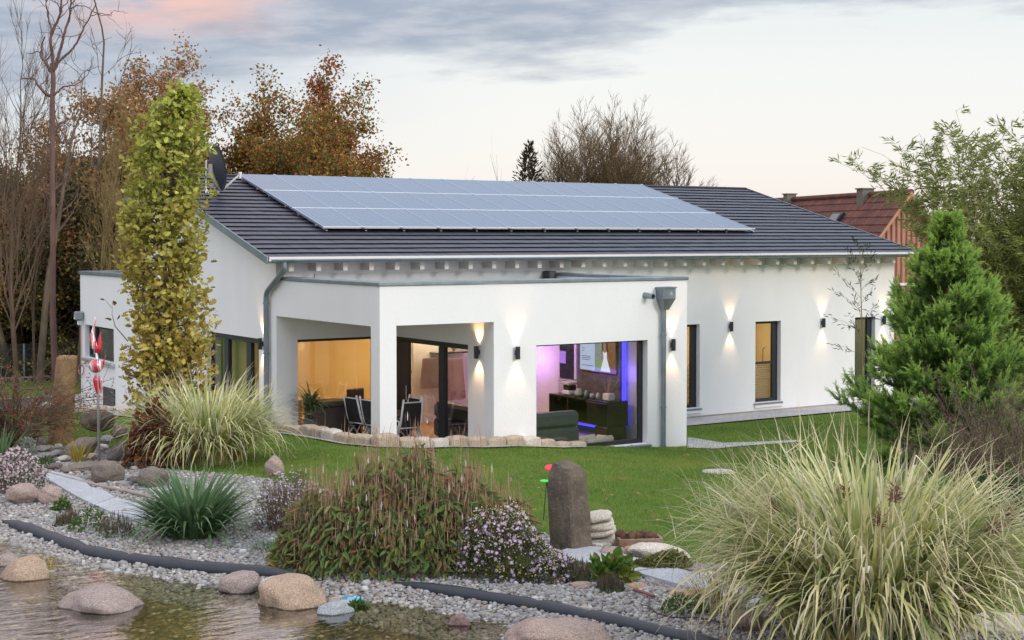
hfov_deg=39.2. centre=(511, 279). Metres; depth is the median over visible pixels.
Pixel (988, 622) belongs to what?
stone slab
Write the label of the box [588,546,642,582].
leafy plant
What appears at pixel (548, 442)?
edging block
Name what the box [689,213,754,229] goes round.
solar panel
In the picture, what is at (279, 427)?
edging block
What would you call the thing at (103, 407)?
edging block
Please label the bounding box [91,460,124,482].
boulder
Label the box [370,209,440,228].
solar panel
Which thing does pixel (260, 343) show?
wall lamp
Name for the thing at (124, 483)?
cobble
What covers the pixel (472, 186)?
solar panel
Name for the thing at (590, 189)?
solar panel
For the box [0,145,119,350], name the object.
autumn tree
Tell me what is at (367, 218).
solar panel
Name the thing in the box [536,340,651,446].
window
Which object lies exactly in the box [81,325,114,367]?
window
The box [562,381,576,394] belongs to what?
coffee machine
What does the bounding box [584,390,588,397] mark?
jar
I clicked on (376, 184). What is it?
solar panel
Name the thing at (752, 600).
stone slab
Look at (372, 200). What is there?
solar panel
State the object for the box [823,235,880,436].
slender sapling
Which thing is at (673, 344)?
wall lamp
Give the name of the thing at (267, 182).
solar panel
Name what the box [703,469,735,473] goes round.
stepping stone
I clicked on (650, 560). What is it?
sedum strip
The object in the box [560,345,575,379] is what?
side window
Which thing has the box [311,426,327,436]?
edging block
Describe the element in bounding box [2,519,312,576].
pond liner
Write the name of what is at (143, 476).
boulder
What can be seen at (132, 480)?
cobble
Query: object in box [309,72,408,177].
autumn tree
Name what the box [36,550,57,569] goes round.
yellow grass
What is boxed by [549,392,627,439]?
sideboard
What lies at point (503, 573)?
leafy plant
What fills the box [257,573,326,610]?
boulder
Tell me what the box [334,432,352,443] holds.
edging block
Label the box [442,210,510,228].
solar panel
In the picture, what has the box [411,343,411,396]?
door
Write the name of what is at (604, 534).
rough slab
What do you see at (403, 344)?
window
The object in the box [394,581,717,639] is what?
pond liner
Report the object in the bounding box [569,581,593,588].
cobble
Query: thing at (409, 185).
solar panel
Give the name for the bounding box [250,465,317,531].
aster bush
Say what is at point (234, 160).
autumn tree
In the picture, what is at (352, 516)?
knotweed bush
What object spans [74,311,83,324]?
flood light
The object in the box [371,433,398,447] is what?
edging block
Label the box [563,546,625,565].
stone slab
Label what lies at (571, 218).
solar panel
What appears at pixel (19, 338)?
dark tree
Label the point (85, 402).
terrace paving
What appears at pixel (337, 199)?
solar panel
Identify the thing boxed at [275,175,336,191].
solar panel
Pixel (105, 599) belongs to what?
boulder
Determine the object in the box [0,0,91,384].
bare tree
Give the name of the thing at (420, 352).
glass door
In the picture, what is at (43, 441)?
cobble
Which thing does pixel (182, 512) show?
sword leaf plant
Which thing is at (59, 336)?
bramble leaves
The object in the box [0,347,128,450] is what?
berry shrub
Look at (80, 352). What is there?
garden hose
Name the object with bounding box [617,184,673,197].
solar panel
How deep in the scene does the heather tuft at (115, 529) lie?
16.88 m
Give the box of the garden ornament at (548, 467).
[540,464,551,519]
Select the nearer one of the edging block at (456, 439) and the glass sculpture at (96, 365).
the glass sculpture at (96, 365)
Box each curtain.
[419,358,438,389]
[448,358,465,400]
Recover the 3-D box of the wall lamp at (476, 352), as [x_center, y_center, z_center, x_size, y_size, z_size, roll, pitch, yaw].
[-0.709,1.467,28.963,0.122,0.250,0.094,-1,2,-33]
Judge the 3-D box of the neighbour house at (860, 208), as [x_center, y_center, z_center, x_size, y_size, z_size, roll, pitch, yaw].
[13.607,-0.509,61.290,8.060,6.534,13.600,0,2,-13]
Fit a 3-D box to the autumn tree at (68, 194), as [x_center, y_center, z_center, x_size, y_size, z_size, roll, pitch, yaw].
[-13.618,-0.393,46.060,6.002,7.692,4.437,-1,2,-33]
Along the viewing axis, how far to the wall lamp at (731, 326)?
37.99 m
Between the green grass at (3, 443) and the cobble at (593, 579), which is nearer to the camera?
the cobble at (593, 579)
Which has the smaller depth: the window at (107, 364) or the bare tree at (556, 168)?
the window at (107, 364)
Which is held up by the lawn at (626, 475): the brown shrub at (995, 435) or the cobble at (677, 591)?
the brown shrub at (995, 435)
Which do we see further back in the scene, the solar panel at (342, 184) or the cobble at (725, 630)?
the solar panel at (342, 184)
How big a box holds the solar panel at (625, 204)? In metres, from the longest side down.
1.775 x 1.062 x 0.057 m
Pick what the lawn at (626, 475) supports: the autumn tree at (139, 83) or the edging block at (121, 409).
the autumn tree at (139, 83)
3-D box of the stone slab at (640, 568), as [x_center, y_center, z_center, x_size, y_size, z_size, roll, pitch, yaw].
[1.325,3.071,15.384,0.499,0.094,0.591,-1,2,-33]
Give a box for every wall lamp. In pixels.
[258,338,263,349]
[474,346,479,358]
[515,347,519,358]
[670,339,675,350]
[729,322,732,330]
[821,318,825,326]
[882,316,885,324]
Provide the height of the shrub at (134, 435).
1.223 m
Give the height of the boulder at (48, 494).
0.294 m
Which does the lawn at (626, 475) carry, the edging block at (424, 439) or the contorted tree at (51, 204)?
the contorted tree at (51, 204)
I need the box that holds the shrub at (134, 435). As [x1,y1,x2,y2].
[121,397,182,468]
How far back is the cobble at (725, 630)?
12.72 m
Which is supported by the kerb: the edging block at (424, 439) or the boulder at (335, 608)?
the edging block at (424, 439)
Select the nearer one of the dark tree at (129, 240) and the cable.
the cable
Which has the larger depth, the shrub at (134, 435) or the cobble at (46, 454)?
the cobble at (46, 454)
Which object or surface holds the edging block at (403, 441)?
on the lawn at (626, 475)
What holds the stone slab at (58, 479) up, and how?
on the gravel ground at (103, 455)
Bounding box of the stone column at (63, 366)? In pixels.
[47,355,76,443]
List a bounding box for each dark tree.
[0,151,81,353]
[0,161,78,370]
[65,121,207,310]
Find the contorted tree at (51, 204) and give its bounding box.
[13,0,124,387]
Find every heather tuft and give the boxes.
[52,505,80,525]
[97,510,135,538]
[563,553,593,582]
[594,571,625,593]
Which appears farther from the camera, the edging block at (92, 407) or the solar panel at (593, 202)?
the solar panel at (593, 202)
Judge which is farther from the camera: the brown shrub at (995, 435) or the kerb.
the kerb
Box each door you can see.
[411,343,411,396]
[412,343,467,422]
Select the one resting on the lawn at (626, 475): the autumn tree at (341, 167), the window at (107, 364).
the autumn tree at (341, 167)
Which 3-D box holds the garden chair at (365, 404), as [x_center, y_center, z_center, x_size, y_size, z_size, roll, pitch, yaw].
[-2.887,3.059,30.909,0.748,1.124,0.533,-1,2,-41]
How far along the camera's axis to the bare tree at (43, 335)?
44.47 m
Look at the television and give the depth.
32.77 m
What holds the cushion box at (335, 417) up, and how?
on the terrace paving
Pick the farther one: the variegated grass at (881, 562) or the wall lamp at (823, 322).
the wall lamp at (823, 322)
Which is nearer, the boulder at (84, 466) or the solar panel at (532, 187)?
the boulder at (84, 466)
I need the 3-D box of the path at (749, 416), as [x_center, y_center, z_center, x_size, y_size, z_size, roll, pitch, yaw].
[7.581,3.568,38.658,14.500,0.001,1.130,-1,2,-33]
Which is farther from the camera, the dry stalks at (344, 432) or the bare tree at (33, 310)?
the bare tree at (33, 310)
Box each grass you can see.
[0,417,32,459]
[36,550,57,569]
[64,440,94,461]
[99,363,318,470]
[248,536,277,552]
[649,393,1023,639]
[676,559,756,616]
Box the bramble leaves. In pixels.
[0,225,125,376]
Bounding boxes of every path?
[687,398,919,425]
[687,437,797,447]
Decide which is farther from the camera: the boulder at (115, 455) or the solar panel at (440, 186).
the solar panel at (440, 186)
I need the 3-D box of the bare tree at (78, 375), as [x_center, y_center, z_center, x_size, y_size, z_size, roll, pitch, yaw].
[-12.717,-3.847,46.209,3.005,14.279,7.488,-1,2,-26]
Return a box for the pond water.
[0,539,514,639]
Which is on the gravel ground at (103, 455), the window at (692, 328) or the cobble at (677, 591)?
the cobble at (677, 591)
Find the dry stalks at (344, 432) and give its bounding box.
[315,410,376,445]
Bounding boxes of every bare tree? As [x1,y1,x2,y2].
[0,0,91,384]
[0,10,71,382]
[0,60,12,376]
[21,72,100,384]
[57,0,155,381]
[75,113,129,270]
[85,134,143,270]
[91,51,139,269]
[518,106,629,183]
[537,89,682,184]
[595,127,718,186]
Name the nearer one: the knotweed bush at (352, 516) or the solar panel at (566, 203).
the knotweed bush at (352, 516)
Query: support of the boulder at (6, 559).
on the pond bed
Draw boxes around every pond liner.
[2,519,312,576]
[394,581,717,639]
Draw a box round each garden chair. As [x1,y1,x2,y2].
[343,394,370,433]
[359,396,397,433]
[397,398,423,436]
[400,394,421,436]
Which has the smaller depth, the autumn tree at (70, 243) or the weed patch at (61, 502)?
the weed patch at (61, 502)
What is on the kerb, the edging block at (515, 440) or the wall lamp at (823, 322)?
the edging block at (515, 440)
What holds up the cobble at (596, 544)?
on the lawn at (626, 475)
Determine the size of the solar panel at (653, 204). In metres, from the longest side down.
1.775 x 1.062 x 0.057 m
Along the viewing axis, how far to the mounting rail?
35.62 m
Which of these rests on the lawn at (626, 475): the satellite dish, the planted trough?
the planted trough
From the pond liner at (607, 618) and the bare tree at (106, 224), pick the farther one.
the bare tree at (106, 224)
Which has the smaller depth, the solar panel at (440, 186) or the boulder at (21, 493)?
the boulder at (21, 493)
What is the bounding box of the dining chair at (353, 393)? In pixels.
[347,388,363,431]
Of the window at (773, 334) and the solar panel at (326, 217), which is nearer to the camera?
the solar panel at (326, 217)
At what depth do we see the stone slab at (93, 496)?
19.68 m
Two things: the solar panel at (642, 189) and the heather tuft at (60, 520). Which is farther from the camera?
the solar panel at (642, 189)
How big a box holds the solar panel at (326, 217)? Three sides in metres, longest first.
1.775 x 1.062 x 0.056 m
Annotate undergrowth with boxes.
[0,158,226,371]
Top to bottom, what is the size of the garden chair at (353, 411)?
1.124 m
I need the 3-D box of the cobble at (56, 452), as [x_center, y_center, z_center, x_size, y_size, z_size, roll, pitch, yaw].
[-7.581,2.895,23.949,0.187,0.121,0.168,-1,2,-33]
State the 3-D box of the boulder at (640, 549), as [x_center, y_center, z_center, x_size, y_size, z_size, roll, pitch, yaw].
[1.621,3.005,15.821,0.702,0.229,0.344,0,2,8]
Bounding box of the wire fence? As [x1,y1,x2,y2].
[0,342,77,377]
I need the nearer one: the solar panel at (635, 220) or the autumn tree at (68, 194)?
the solar panel at (635, 220)
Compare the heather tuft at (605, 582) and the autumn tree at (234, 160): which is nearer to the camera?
the heather tuft at (605, 582)
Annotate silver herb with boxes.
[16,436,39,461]
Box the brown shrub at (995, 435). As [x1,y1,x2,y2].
[869,356,1023,512]
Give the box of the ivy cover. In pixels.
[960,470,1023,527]
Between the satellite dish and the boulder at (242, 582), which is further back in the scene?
the satellite dish
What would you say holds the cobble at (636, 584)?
on the gravel ground at (103, 455)
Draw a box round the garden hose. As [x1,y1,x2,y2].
[78,325,83,374]
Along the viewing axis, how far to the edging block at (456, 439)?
27.10 m
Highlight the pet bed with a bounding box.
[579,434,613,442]
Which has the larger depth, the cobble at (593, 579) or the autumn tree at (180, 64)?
the autumn tree at (180, 64)
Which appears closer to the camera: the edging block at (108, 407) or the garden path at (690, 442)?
the garden path at (690, 442)
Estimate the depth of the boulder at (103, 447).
24.35 m
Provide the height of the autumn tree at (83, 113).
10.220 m
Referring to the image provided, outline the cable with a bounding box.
[648,598,725,622]
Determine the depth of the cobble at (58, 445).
25.15 m
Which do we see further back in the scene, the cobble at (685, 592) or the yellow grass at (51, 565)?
the yellow grass at (51, 565)
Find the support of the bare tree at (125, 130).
on the lawn at (626, 475)
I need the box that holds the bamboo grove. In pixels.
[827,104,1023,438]
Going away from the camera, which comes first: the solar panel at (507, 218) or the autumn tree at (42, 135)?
the solar panel at (507, 218)
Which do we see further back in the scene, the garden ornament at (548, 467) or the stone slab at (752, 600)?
the garden ornament at (548, 467)
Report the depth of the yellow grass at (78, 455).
23.14 m
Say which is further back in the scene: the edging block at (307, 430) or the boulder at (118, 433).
the edging block at (307, 430)
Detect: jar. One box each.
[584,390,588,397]
[596,392,600,399]
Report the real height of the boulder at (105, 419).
0.412 m
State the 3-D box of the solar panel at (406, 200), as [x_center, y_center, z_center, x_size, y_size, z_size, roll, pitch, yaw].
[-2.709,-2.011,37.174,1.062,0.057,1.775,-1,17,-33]
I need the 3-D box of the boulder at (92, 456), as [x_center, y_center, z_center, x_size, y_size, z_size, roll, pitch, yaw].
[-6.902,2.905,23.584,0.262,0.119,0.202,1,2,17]
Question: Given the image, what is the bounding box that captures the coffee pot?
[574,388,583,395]
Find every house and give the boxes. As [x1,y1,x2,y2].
[78,173,918,447]
[776,188,957,345]
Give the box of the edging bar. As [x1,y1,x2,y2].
[15,462,154,498]
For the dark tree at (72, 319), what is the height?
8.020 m
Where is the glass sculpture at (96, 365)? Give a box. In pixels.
[89,317,105,460]
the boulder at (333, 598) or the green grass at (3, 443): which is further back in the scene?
the green grass at (3, 443)
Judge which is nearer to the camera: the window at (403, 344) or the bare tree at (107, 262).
the window at (403, 344)
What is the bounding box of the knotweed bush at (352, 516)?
[263,411,545,582]
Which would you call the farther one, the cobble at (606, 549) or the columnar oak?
the columnar oak
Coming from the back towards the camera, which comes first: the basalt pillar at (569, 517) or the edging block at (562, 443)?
the edging block at (562, 443)
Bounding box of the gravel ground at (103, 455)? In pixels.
[0,440,1023,639]
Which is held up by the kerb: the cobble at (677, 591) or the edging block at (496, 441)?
the edging block at (496, 441)
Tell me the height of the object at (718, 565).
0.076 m
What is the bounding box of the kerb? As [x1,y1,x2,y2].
[15,408,586,447]
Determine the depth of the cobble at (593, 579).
14.60 m
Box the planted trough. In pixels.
[615,529,662,547]
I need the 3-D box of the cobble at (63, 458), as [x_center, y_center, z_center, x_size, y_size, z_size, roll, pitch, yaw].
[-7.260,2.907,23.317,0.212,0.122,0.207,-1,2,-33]
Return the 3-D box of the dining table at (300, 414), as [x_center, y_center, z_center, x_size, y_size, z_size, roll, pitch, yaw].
[-4.917,3.127,33.907,1.000,0.760,1.600,-1,2,-33]
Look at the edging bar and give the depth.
20.29 m
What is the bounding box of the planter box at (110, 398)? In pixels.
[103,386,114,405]
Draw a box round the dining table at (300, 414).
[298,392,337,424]
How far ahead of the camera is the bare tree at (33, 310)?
44.68 m
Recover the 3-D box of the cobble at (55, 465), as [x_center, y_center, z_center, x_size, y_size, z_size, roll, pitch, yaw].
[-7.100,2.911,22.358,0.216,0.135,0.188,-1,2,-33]
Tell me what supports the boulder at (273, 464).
on the lawn at (626, 475)
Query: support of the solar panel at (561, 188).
attached to the mounting rail
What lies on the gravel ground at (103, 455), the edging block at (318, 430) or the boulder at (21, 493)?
the boulder at (21, 493)
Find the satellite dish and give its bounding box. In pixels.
[205,146,241,192]
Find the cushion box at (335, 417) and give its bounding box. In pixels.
[303,399,361,433]
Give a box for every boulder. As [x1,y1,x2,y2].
[0,552,18,566]
[0,554,48,581]
[5,483,38,503]
[36,484,62,504]
[57,583,144,614]
[59,437,96,457]
[68,461,97,472]
[79,409,114,431]
[82,453,97,459]
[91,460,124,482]
[96,444,108,450]
[100,435,113,444]
[107,441,132,460]
[110,423,126,438]
[136,466,168,487]
[218,570,260,593]
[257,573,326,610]
[264,455,283,475]
[317,600,354,615]
[326,596,341,602]
[448,614,469,625]
[503,617,611,639]
[627,542,690,557]
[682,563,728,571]
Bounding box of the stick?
[633,588,654,597]
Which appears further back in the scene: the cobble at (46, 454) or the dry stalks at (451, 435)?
the dry stalks at (451, 435)
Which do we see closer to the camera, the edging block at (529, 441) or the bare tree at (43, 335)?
the edging block at (529, 441)
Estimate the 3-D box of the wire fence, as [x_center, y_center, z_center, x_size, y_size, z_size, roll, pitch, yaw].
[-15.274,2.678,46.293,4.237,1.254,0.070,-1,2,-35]
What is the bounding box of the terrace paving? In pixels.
[9,394,91,404]
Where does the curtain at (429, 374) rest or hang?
hanging from the house at (336, 313)
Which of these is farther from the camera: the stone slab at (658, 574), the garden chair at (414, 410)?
the garden chair at (414, 410)
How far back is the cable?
13.14 m
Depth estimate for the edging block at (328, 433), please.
26.94 m
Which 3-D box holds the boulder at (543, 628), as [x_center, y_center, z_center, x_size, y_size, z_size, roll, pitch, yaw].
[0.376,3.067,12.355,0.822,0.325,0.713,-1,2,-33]
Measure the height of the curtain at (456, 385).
1.020 m
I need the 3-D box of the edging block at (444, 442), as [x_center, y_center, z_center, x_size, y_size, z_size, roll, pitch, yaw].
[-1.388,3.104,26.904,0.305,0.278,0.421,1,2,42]
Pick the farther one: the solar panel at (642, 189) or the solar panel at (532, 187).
the solar panel at (642, 189)
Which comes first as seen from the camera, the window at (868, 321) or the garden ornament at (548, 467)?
the garden ornament at (548, 467)
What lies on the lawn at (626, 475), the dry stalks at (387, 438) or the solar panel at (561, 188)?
the dry stalks at (387, 438)
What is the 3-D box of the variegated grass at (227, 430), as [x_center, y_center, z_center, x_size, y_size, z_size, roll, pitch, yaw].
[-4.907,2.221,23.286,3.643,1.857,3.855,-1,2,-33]
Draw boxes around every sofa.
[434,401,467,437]
[536,410,578,441]
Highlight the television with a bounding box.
[580,342,617,374]
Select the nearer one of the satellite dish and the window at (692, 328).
the satellite dish
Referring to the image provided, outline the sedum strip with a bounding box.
[632,548,693,570]
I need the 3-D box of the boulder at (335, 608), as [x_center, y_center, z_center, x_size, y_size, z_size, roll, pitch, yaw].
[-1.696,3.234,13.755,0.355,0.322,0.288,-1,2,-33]
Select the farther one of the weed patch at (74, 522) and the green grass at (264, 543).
the weed patch at (74, 522)
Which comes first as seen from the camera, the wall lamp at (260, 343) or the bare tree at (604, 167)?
the wall lamp at (260, 343)
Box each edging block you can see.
[86,403,96,410]
[95,405,107,409]
[106,406,122,413]
[115,408,131,415]
[273,423,291,433]
[285,425,299,433]
[299,424,317,435]
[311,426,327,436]
[321,428,342,440]
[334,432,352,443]
[348,433,372,446]
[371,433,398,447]
[399,436,418,447]
[418,436,432,445]
[431,438,448,447]
[445,435,467,445]
[467,436,486,447]
[487,436,505,447]
[504,435,523,446]
[523,436,540,446]
[541,438,555,447]
[556,441,570,447]
[569,441,586,447]
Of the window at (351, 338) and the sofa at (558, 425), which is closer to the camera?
the sofa at (558, 425)
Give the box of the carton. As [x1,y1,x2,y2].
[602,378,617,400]
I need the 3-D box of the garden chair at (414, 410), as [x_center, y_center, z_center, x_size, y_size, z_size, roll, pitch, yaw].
[-2.220,3.070,30.539,0.533,1.124,0.748,-1,2,-27]
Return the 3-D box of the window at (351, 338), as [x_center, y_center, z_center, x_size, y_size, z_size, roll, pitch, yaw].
[-3.901,2.418,31.933,1.954,2.244,0.080,-1,2,-33]
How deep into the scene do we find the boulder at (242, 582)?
14.49 m
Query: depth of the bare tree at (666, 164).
65.07 m
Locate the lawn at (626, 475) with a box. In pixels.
[0,347,1023,613]
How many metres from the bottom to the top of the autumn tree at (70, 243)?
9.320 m
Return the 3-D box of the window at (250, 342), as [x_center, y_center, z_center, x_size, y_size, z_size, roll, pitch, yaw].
[-6.331,2.390,33.186,0.092,2.229,3.114,-1,2,-33]
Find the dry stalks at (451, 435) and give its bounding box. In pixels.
[430,422,492,447]
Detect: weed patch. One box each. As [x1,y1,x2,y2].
[32,455,55,467]
[49,495,73,511]
[67,505,109,532]
[347,597,369,607]
[658,591,711,615]
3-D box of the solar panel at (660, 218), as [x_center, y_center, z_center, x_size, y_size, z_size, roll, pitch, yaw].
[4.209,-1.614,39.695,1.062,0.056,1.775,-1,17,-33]
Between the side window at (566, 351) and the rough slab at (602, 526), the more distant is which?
the side window at (566, 351)
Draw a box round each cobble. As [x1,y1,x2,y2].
[29,437,47,444]
[37,445,50,451]
[37,452,54,457]
[47,462,62,469]
[51,450,60,455]
[54,444,62,447]
[57,455,70,461]
[60,466,71,472]
[116,480,132,486]
[126,476,136,484]
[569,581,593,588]
[584,574,599,581]
[592,542,604,546]
[599,546,626,553]
[627,582,647,587]
[668,589,686,597]
[683,588,709,599]
[721,628,741,635]
[726,609,764,630]
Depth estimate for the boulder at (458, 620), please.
13.26 m
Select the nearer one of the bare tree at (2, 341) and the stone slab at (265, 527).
the stone slab at (265, 527)
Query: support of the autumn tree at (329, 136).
on the lawn at (626, 475)
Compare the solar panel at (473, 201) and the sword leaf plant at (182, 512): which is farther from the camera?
the solar panel at (473, 201)
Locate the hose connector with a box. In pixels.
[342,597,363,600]
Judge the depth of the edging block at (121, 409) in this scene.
33.15 m
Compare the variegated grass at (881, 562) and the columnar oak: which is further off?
the columnar oak
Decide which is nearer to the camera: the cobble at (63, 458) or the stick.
the stick
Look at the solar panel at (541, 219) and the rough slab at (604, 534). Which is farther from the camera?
the solar panel at (541, 219)
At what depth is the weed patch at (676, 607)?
13.36 m
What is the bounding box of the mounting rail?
[242,179,754,231]
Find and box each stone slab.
[42,471,90,489]
[57,484,114,505]
[95,497,151,520]
[257,514,283,528]
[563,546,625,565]
[631,558,664,570]
[639,566,726,590]
[715,584,769,609]
[965,611,1023,634]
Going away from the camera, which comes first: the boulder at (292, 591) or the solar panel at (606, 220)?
the boulder at (292, 591)
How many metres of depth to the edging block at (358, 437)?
26.17 m
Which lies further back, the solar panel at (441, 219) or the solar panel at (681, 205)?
the solar panel at (681, 205)
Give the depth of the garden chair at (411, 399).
31.06 m
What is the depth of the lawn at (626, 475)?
24.86 m
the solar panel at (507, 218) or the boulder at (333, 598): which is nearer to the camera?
the boulder at (333, 598)
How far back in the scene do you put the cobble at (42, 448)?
24.61 m
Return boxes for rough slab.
[590,509,611,522]
[591,517,613,532]
[591,525,616,538]
[592,534,614,543]
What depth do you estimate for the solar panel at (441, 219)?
35.68 m
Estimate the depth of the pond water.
13.52 m
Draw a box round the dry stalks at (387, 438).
[365,417,405,448]
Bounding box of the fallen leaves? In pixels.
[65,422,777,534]
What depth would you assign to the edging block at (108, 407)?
33.44 m
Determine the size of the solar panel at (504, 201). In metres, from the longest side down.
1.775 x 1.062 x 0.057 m
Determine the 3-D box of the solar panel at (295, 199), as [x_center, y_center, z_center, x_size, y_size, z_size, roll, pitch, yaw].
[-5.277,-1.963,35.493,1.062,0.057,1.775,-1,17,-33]
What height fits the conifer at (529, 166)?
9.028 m
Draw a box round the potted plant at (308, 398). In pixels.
[277,381,342,424]
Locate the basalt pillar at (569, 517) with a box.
[548,460,591,549]
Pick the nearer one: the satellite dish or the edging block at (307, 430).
the edging block at (307, 430)
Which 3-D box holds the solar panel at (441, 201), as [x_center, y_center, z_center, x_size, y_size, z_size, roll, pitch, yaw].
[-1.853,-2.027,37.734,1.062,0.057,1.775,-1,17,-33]
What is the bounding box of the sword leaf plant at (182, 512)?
[104,453,274,549]
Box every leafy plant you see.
[482,553,532,581]
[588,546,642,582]
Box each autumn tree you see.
[0,115,107,352]
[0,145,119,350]
[0,152,142,302]
[1,97,175,330]
[13,80,217,308]
[18,49,206,195]
[145,32,238,173]
[200,63,306,174]
[227,97,385,176]
[239,44,390,177]
[245,101,375,177]
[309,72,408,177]
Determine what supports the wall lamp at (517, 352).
attached to the house at (336, 313)
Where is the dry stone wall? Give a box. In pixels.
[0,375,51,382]
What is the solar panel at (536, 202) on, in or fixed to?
attached to the mounting rail
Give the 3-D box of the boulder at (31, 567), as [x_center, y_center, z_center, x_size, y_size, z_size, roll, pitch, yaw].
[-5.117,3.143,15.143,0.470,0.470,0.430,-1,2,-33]
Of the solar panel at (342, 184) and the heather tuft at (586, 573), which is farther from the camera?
the solar panel at (342, 184)
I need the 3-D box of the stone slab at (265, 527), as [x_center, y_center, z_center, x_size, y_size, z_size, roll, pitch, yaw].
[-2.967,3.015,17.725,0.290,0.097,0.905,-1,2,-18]
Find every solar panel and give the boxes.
[241,174,299,191]
[264,190,331,208]
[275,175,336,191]
[293,208,364,228]
[302,191,366,208]
[311,176,371,191]
[333,208,402,228]
[339,192,405,208]
[345,177,408,192]
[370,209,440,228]
[375,192,438,209]
[379,178,439,193]
[406,209,476,228]
[409,193,474,209]
[412,179,471,193]
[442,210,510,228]
[443,194,504,209]
[444,179,503,194]
[474,180,533,195]
[475,194,537,210]
[475,210,544,228]
[504,181,565,195]
[506,195,569,210]
[509,210,577,228]
[534,182,592,196]
[537,196,599,211]
[540,211,609,229]
[562,182,619,196]
[566,196,630,211]
[573,211,640,229]
[589,183,648,197]
[596,197,656,211]
[603,212,670,229]
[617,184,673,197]
[624,197,685,212]
[631,212,699,229]
[651,198,714,212]
[661,212,727,229]
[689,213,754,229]
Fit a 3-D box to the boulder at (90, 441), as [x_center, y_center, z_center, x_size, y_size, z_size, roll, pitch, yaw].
[-7.144,2.844,23.841,0.620,0.479,0.568,-1,2,-33]
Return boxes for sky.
[0,0,1023,238]
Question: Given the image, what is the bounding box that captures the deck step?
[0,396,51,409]
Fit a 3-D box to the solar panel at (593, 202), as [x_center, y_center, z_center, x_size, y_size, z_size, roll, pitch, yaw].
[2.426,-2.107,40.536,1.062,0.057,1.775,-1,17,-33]
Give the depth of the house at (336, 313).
33.67 m
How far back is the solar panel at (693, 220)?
40.16 m
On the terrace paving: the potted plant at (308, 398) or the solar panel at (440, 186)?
the potted plant at (308, 398)
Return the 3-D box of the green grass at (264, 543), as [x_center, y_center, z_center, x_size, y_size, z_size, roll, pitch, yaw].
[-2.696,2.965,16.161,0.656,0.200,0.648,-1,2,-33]
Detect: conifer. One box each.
[512,140,547,181]
[824,208,1023,474]
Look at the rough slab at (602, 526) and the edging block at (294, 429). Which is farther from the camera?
the edging block at (294, 429)
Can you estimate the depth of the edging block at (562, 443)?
29.06 m
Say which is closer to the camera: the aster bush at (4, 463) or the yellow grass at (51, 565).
the yellow grass at (51, 565)
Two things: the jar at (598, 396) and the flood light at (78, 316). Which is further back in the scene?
the flood light at (78, 316)
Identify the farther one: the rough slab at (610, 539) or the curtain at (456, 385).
the curtain at (456, 385)
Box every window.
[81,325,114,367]
[211,332,257,404]
[298,337,370,433]
[396,336,467,437]
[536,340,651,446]
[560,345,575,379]
[687,324,701,413]
[754,321,782,407]
[854,317,871,399]
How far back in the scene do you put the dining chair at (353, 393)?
33.08 m
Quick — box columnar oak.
[100,78,221,428]
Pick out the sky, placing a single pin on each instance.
(761, 94)
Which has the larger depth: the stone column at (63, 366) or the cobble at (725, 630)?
the stone column at (63, 366)
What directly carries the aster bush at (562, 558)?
on the gravel ground at (103, 455)
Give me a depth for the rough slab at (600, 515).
16.46 m
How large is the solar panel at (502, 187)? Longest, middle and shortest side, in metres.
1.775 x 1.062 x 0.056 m
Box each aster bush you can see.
[0,446,50,492]
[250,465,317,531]
[447,501,564,583]
[519,550,580,584]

